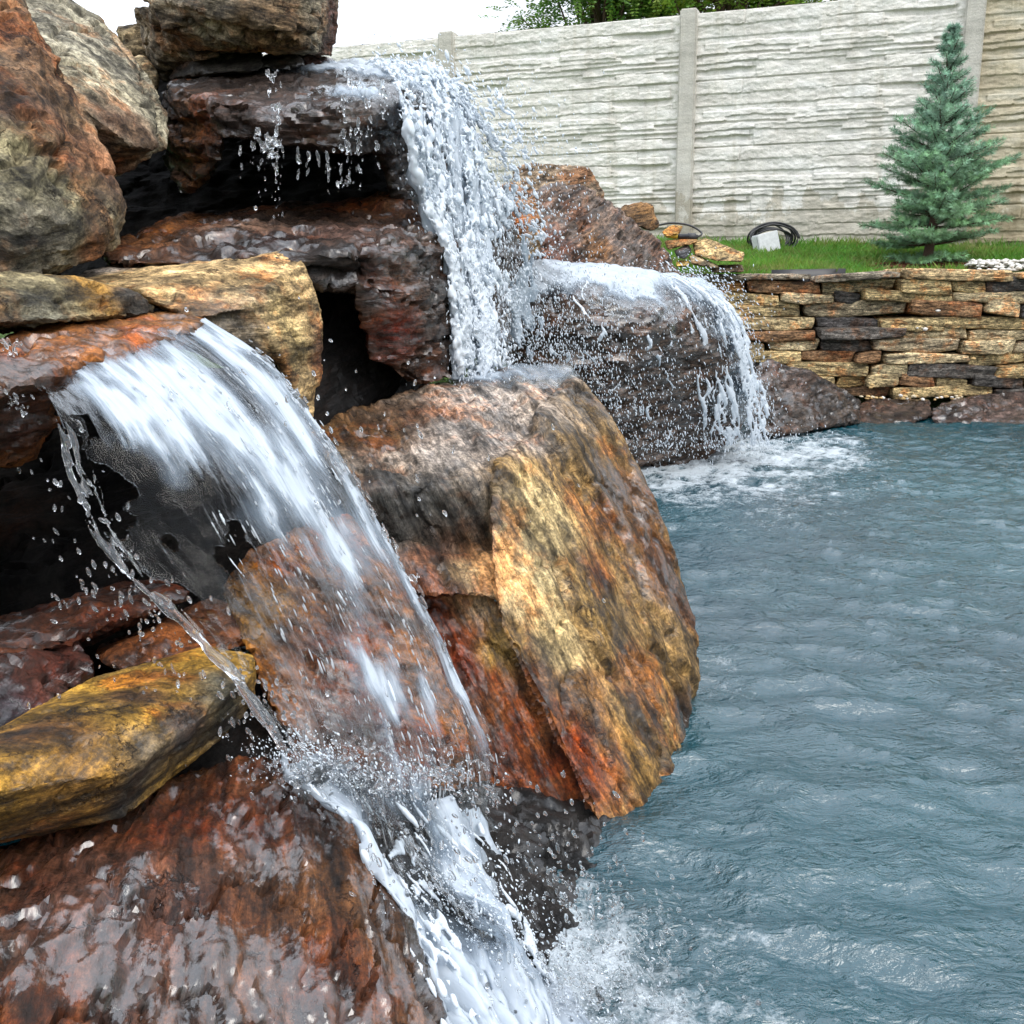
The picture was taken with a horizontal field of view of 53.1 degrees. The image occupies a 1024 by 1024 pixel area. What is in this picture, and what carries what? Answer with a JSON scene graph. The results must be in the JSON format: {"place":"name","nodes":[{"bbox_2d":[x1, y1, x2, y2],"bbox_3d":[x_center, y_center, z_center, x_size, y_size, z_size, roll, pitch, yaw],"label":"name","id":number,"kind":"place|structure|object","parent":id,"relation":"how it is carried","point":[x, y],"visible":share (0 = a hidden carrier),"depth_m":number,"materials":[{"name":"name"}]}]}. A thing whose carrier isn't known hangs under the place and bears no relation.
{"place":"outdoors","nodes":[
{"label":"outdoors","id":0,"kind":"place"},
{"bbox_2d":[73,0,828,53],"label":"sky","id":1,"kind":"structure","parent":0,"point":[402,20],"materials":[{"name":"white"}]},
{"bbox_2d":[0,406,1023,1023],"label":"water","id":2,"kind":"structure","parent":0,"point":[836,796],"depth_m":1.83,"materials":[{"name":"blue liquid"}]},
{"bbox_2d":[223,513,474,793],"bbox_3d":[-0.258,0.251,1.626,0.370,0.458,0.466,-4,14,-12],"label":"boulder","id":3,"kind":"object","parent":2,"relation":"on","point":[256,612],"visible":0.82,"depth_m":1.53,"materials":[{"name":"brown stone"}]},
{"bbox_2d":[0,206,760,1023],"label":"spray","id":4,"kind":"object","parent":2,"relation":"on","point":[570,976],"visible":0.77,"depth_m":1.23,"materials":[{"name":"white liquid"}]},
{"bbox_2d":[222,719,671,1023],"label":"spray","id":5,"kind":"object","parent":2,"relation":"on","point":[319,753],"visible":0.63,"depth_m":1.20,"materials":[{"name":"white liquid"}]},
{"bbox_2d":[264,732,653,1010],"bbox_3d":[-0.066,0.425,1.304,0.498,0.328,0.271,2,13,11],"label":"splash","id":6,"kind":"object","parent":2,"relation":"on","point":[318,774],"visible":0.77,"depth_m":1.25,"materials":[{"name":"white liquid"}]},
{"bbox_2d":[500,278,751,467],"bbox_3d":[0.507,-0.654,4.585,1.276,0.912,1.284,-1,13,0],"label":"boulder","id":7,"kind":"object","parent":2,"relation":"on","point":[656,333],"visible":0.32,"depth_m":4.11,"materials":[{"name":"grey stone"}]},
{"bbox_2d":[464,188,543,349],"bbox_3d":[-0.070,-0.918,3.756,0.376,0.648,1.090,-1,13,0],"label":"boulder","id":8,"kind":"object","parent":7,"relation":"on","point":[510,260],"visible":0.1,"depth_m":3.60,"materials":[{"name":"brown stone"}]},
{"bbox_2d":[500,181,544,261],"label":"boulder","id":9,"kind":"object","parent":7,"relation":"on","point":[531,217],"visible":0.27,"depth_m":3.91,"materials":[{"name":"brown stone"}]},
{"bbox_2d":[532,181,680,274],"bbox_3d":[0.435,-1.289,4.736,0.746,0.460,0.995,-1,13,0],"label":"boulder","id":10,"kind":"object","parent":7,"relation":"on","point":[630,236],"visible":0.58,"depth_m":4.53,"materials":[{"name":"brown stone"}]},
{"bbox_2d":[512,163,604,197],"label":"boulder","id":11,"kind":"object","parent":10,"relation":"on","point":[581,173],"visible":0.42,"depth_m":4.92,"materials":[{"name":"brown stone"}]},
{"bbox_2d":[529,248,791,455],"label":"cascade","id":12,"kind":"object","parent":7,"relation":"on","point":[725,314],"visible":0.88,"depth_m":4.26,"materials":[{"name":"liquid"}]},
{"bbox_2d":[750,358,860,436],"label":"boulder","id":13,"kind":"object","parent":2,"relation":"on","point":[820,403],"visible":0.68,"depth_m":5.41,"materials":[{"name":"grey stone"}]},
{"bbox_2d":[0,258,1023,406],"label":"ground","id":14,"kind":"structure","parent":0,"point":[206,362],"depth_m":6.28,"materials":[{"name":"soil"}]},
{"bbox_2d":[0,363,381,669],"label":"boulder","id":15,"kind":"object","parent":14,"relation":"on","point":[156,523],"visible":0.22,"depth_m":1.97,"materials":[{"name":"black stone"}]},
{"bbox_2d":[56,79,423,393],"bbox_3d":[-0.827,-0.784,3.024,1.286,1.037,1.236,-1,13,0],"label":"boulder","id":16,"kind":"object","parent":15,"relation":"on","point":[152,194],"visible":0.12,"depth_m":2.76,"materials":[{"name":"black stone"}]},
{"bbox_2d":[277,291,402,432],"bbox_3d":[-0.377,-0.337,2.339,0.297,0.357,0.678,-3,13,-9],"label":"boulder","id":17,"kind":"object","parent":15,"relation":"on","point":[344,354],"visible":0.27,"depth_m":2.18,"materials":[{"name":"black stone"}]},
{"bbox_2d":[0,750,447,1023],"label":"boulder","id":18,"kind":"object","parent":14,"relation":"on","point":[215,894],"visible":0.84,"depth_m":1.04,"materials":[{"name":"brown stone"}]},
{"bbox_2d":[328,773,611,967],"bbox_3d":[-0.194,0.628,1.546,0.746,0.616,0.764,-1,13,0],"label":"boulder","id":19,"kind":"object","parent":14,"relation":"on","point":[583,823],"visible":0.15,"depth_m":1.41,"materials":[{"name":"stone"}]},
{"bbox_2d":[172,674,292,777],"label":"boulder","id":20,"kind":"object","parent":19,"relation":"on","point":[217,752],"visible":0.05,"depth_m":1.45,"materials":[{"name":"black stone"}]},
{"bbox_2d":[0,647,256,842],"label":"rock slab","id":21,"kind":"object","parent":20,"relation":"on","point":[99,749],"visible":0.95,"depth_m":1.12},
{"bbox_2d":[0,641,94,726],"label":"rock slab","id":22,"kind":"object","parent":21,"relation":"on","point":[34,678],"visible":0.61,"depth_m":1.30,"materials":[{"name":"brown stone"}]},
{"bbox_2d":[0,578,189,653],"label":"rock slab","id":23,"kind":"object","parent":22,"relation":"on","point":[35,628],"visible":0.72,"depth_m":1.45,"materials":[{"name":"brown stone"}]},
{"bbox_2d":[96,598,245,670],"bbox_3d":[-0.508,0.205,1.572,0.233,0.123,0.340,-4,14,-14],"label":"rock slab","id":24,"kind":"object","parent":21,"relation":"on","point":[222,630],"visible":0.63,"depth_m":1.49,"materials":[{"name":"brown stone"}]},
{"bbox_2d":[37,318,504,831],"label":"waterfall","id":25,"kind":"structure","parent":19,"relation":"on","point":[202,397],"depth_m":1.42,"materials":[{"name":"liquid"}]},
{"bbox_2d":[281,752,591,1023],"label":"cascade","id":26,"kind":"object","parent":19,"relation":"on","point":[459,980],"visible":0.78,"depth_m":1.17,"materials":[{"name":"liquid"}]},
{"bbox_2d":[309,366,700,818],"bbox_3d":[0.004,0.244,2.183,0.856,1.046,1.299,-1,13,0],"label":"boulder","id":27,"kind":"object","parent":14,"relation":"on","point":[559,665],"visible":0.84,"depth_m":1.76,"materials":[{"name":"brown stone"}]},
{"bbox_2d":[102,191,461,383],"bbox_3d":[-0.522,-0.539,2.425,0.826,0.444,1.030,-1,13,0],"label":"rock slab","id":28,"kind":"object","parent":27,"relation":"on","point":[377,254],"visible":0.74,"depth_m":2.10,"materials":[{"name":"brown stone"}]},
{"bbox_2d":[161,68,446,209],"bbox_3d":[-0.515,-0.895,2.534,0.783,0.538,0.958,-1,13,0],"label":"rock ledge","id":29,"kind":"object","parent":28,"relation":"on","point":[207,115],"visible":0.63,"depth_m":2.23,"materials":[{"name":"brown stone"}]},
{"bbox_2d":[169,52,262,79],"bbox_3d":[-0.752,-1.147,2.589,0.233,0.147,0.514,-4,14,-16],"label":"rock slab","id":30,"kind":"object","parent":29,"relation":"on","point":[235,63],"visible":0.68,"depth_m":2.43,"materials":[{"name":"black stone"}]},
{"bbox_2d":[134,0,338,81],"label":"boulder","id":31,"kind":"object","parent":30,"relation":"on","point":[172,32],"visible":0.94,"depth_m":2.31,"materials":[{"name":"brown stone"}]},
{"bbox_2d":[116,23,145,56],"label":"rock","id":32,"kind":"object","parent":31,"relation":"on","point":[129,36],"visible":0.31,"depth_m":2.76,"materials":[{"name":"brown stone"}]},
{"bbox_2d":[187,50,220,60],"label":"rock","id":33,"kind":"object","parent":31,"relation":"on","point":[201,55],"visible":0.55,"depth_m":2.41,"materials":[{"name":"brown stone"}]},
{"bbox_2d":[261,54,304,70],"bbox_3d":[-0.585,-1.128,2.568,0.121,0.090,0.326,-4,14,-13],"label":"rock slab","id":34,"kind":"object","parent":29,"relation":"on","point":[282,62],"visible":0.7,"depth_m":2.44,"materials":[{"name":"black stone"}]},
{"bbox_2d":[298,54,333,64],"bbox_3d":[-0.518,-1.191,2.710,0.113,0.081,0.337,-3,13,-11],"label":"rock slab","id":35,"kind":"object","parent":29,"relation":"on","point":[310,59],"visible":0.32,"depth_m":2.58,"materials":[{"name":"black stone"}]},
{"bbox_2d":[238,34,575,386],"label":"waterfall","id":36,"kind":"structure","parent":29,"relation":"on","point":[447,213],"depth_m":2.39,"materials":[{"name":"liquid"}]},
{"bbox_2d":[478,0,705,31],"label":"leafy tree","id":37,"kind":"object","parent":14,"relation":"on","point":[606,10],"visible":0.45,"depth_m":11.10,"materials":[{"name":"green plant"}]},
{"bbox_2d":[621,202,658,230],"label":"boulder","id":38,"kind":"object","parent":14,"relation":"on","point":[642,215],"visible":0.77,"depth_m":5.63,"materials":[{"name":"brown stone"}]},
{"bbox_2d":[263,0,1023,245],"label":"concrete fence","id":39,"kind":"object","parent":14,"relation":"on","point":[730,124],"visible":0.36,"depth_m":8.02,"materials":[{"name":"beige concrete"}]},
{"bbox_2d":[585,0,835,19],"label":"leafy tree","id":40,"kind":"object","parent":14,"relation":"on","point":[673,6],"visible":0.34,"depth_m":10.45,"materials":[{"name":"green plant"}]},
{"bbox_2d":[751,230,779,250],"bbox_3d":[1.860,-1.970,7.487,0.208,0.172,0.112,-4,14,-16],"label":"power box","id":41,"kind":"object","parent":14,"relation":"on","point":[767,239],"visible":0.88,"depth_m":7.44,"materials":[{"name":"white plastic"}]},
{"bbox_2d":[747,221,799,247],"bbox_3d":[1.948,-2.046,7.676,0.383,0.250,0.230,-1,13,0],"label":"cable coil","id":42,"kind":"object","parent":14,"relation":"on","point":[760,229],"visible":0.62,"depth_m":7.61,"materials":[{"name":"black rubber"}]},
{"bbox_2d":[655,233,1023,280],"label":"grass","id":43,"kind":"structure","parent":14,"relation":"on","point":[852,256],"depth_m":7.07,"materials":[{"name":"green plant"}]},
{"bbox_2d":[681,268,1023,398],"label":"stone wall","id":44,"kind":"structure","parent":14,"relation":"on","point":[858,351],"depth_m":5.99,"materials":[{"name":"beige stone"}]},
{"bbox_2d":[676,260,689,266],"bbox_3d":[1.002,-1.452,5.992,0.080,0.041,0.288,2,13,10],"label":"flagstone","id":45,"kind":"object","parent":44,"relation":"on","point":[684,263],"visible":0.92,"depth_m":5.88,"materials":[{"name":"yellow stone"}]},
{"bbox_2d":[675,245,690,258],"bbox_3d":[1.004,-1.526,6.007,0.096,0.085,0.342,2,13,10],"label":"flagstone","id":46,"kind":"object","parent":45,"relation":"on","point":[684,252],"visible":0.95,"depth_m":5.89,"materials":[{"name":"grey stone"}]},
{"bbox_2d":[665,239,696,249],"bbox_3d":[0.996,-1.586,6.055,0.210,0.072,0.302,-1,13,0],"label":"flagstone","id":47,"kind":"object","parent":46,"relation":"on","point":[672,244],"visible":0.87,"depth_m":5.93,"materials":[{"name":"brown stone"}]},
{"bbox_2d":[662,225,682,235],"bbox_3d":[0.951,-1.668,6.071,0.118,0.072,0.357,2,13,11],"label":"flagstone","id":48,"kind":"object","parent":47,"relation":"on","point":[672,230],"visible":0.97,"depth_m":5.98,"materials":[{"name":"orange stone"}]},
{"bbox_2d":[659,222,702,238],"bbox_3d":[1.002,-1.674,6.113,0.244,0.117,0.345,-1,13,0],"label":"power cable","id":49,"kind":"object","parent":47,"relation":"on","point":[687,236],"visible":0.96,"depth_m":5.96,"materials":[{"name":"black rubber"}]},
{"bbox_2d":[710,264,743,272],"bbox_3d":[1.269,-1.444,6.077,0.206,0.049,0.368,2,13,9],"label":"flagstone","id":50,"kind":"object","parent":44,"relation":"on","point":[737,268],"visible":0.88,"depth_m":5.97,"materials":[{"name":"brown stone"}]},
{"bbox_2d":[689,254,718,267],"bbox_3d":[1.121,-1.471,6.009,0.176,0.083,0.353,1,13,7],"label":"flagstone","id":51,"kind":"object","parent":50,"relation":"on","point":[702,262],"visible":0.86,"depth_m":5.89,"materials":[{"name":"beige stone"}]},
{"bbox_2d":[693,238,744,261],"bbox_3d":[1.224,-1.553,6.075,0.329,0.141,0.388,-1,13,0],"label":"flagstone","id":52,"kind":"object","parent":51,"relation":"on","point":[720,252],"visible":1,"depth_m":5.96,"materials":[{"name":"beige stone"}]},
{"bbox_2d":[771,268,845,281],"bbox_3d":[1.794,-1.433,6.203,0.446,0.078,0.012,-1,13,0],"label":"lawn edging","id":53,"kind":"object","parent":44,"relation":"on","point":[814,272],"visible":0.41,"depth_m":6.19,"materials":[{"name":"grey stone"}]},
{"bbox_2d":[859,310,975,400],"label":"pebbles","id":54,"kind":"object","parent":44,"relation":"in","point":[902,397],"visible":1,"depth_m":5.93,"materials":[{"name":"beige stone"}]},
{"bbox_2d":[859,398,931,423],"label":"boulder","id":55,"kind":"object","parent":14,"relation":"on","point":[879,410],"visible":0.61,"depth_m":5.82,"materials":[{"name":"brown stone"}]},
{"bbox_2d":[870,261,992,269],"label":"mulch","id":56,"kind":"object","parent":14,"relation":"on","point":[904,265],"visible":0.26,"depth_m":6.71,"materials":[{"name":"brown plant"}]},
{"bbox_2d":[857,21,1023,265],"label":"spruce tree","id":57,"kind":"object","parent":56,"relation":"on","point":[940,201],"visible":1,"depth_m":6.48,"materials":[{"name":"green plant"}]},
{"bbox_2d":[930,392,1023,423],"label":"boulder","id":58,"kind":"object","parent":14,"relation":"on","point":[1007,407],"visible":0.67,"depth_m":5.78,"materials":[{"name":"grey stone"}]},
{"bbox_2d":[964,258,1023,270],"bbox_3d":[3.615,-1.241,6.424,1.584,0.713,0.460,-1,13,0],"label":"gravel","id":59,"kind":"structure","parent":14,"relation":"on","point":[1004,264],"depth_m":6.27,"materials":[{"name":"white gravel"}]},
{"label":"boulder","id":60,"kind":"object","parent":14,"relation":"on","visible":0},
{"bbox_2d":[0,310,206,468],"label":"rock ledge","id":61,"kind":"object","parent":60,"relation":"on","point":[53,358],"visible":0.79,"depth_m":1.40,"materials":[{"name":"brown stone"}]},
{"bbox_2d":[0,271,154,334],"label":"rock slab","id":62,"kind":"object","parent":61,"relation":"on","point":[28,300],"visible":0.97,"depth_m":1.48,"materials":[{"name":"beige stone"}]},
{"bbox_2d":[0,0,126,274],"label":"boulder","id":63,"kind":"object","parent":62,"relation":"on","point":[63,207],"visible":0.98,"depth_m":1.62,"materials":[{"name":"brown stone"}]},
{"bbox_2d":[26,0,168,176],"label":"boulder","id":64,"kind":"object","parent":63,"relation":"on","point":[107,78],"visible":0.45,"depth_m":2.06,"materials":[{"name":"grey stone"}]},
{"bbox_2d":[135,55,159,91],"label":"rock","id":65,"kind":"object","parent":64,"relation":"on","point":[146,66],"visible":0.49,"depth_m":2.54,"materials":[{"name":"brown stone"}]},
{"bbox_2d":[76,249,322,416],"bbox_3d":[-0.608,-0.332,1.945,0.511,0.330,0.583,-1,13,0],"label":"rock slab","id":66,"kind":"object","parent":61,"relation":"on","point":[251,299],"visible":0.73,"depth_m":1.79,"materials":[{"name":"beige stone"}]},
{"bbox_2d":[405,41,850,481],"bbox_3d":[0.259,-0.618,3.599,1.280,1.601,3.090,8,16,32],"label":"spray","id":67,"kind":"object","parent":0,"point":[595,357],"visible":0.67,"depth_m":3.61,"materials":[{"name":"white liquid"}]}
]}

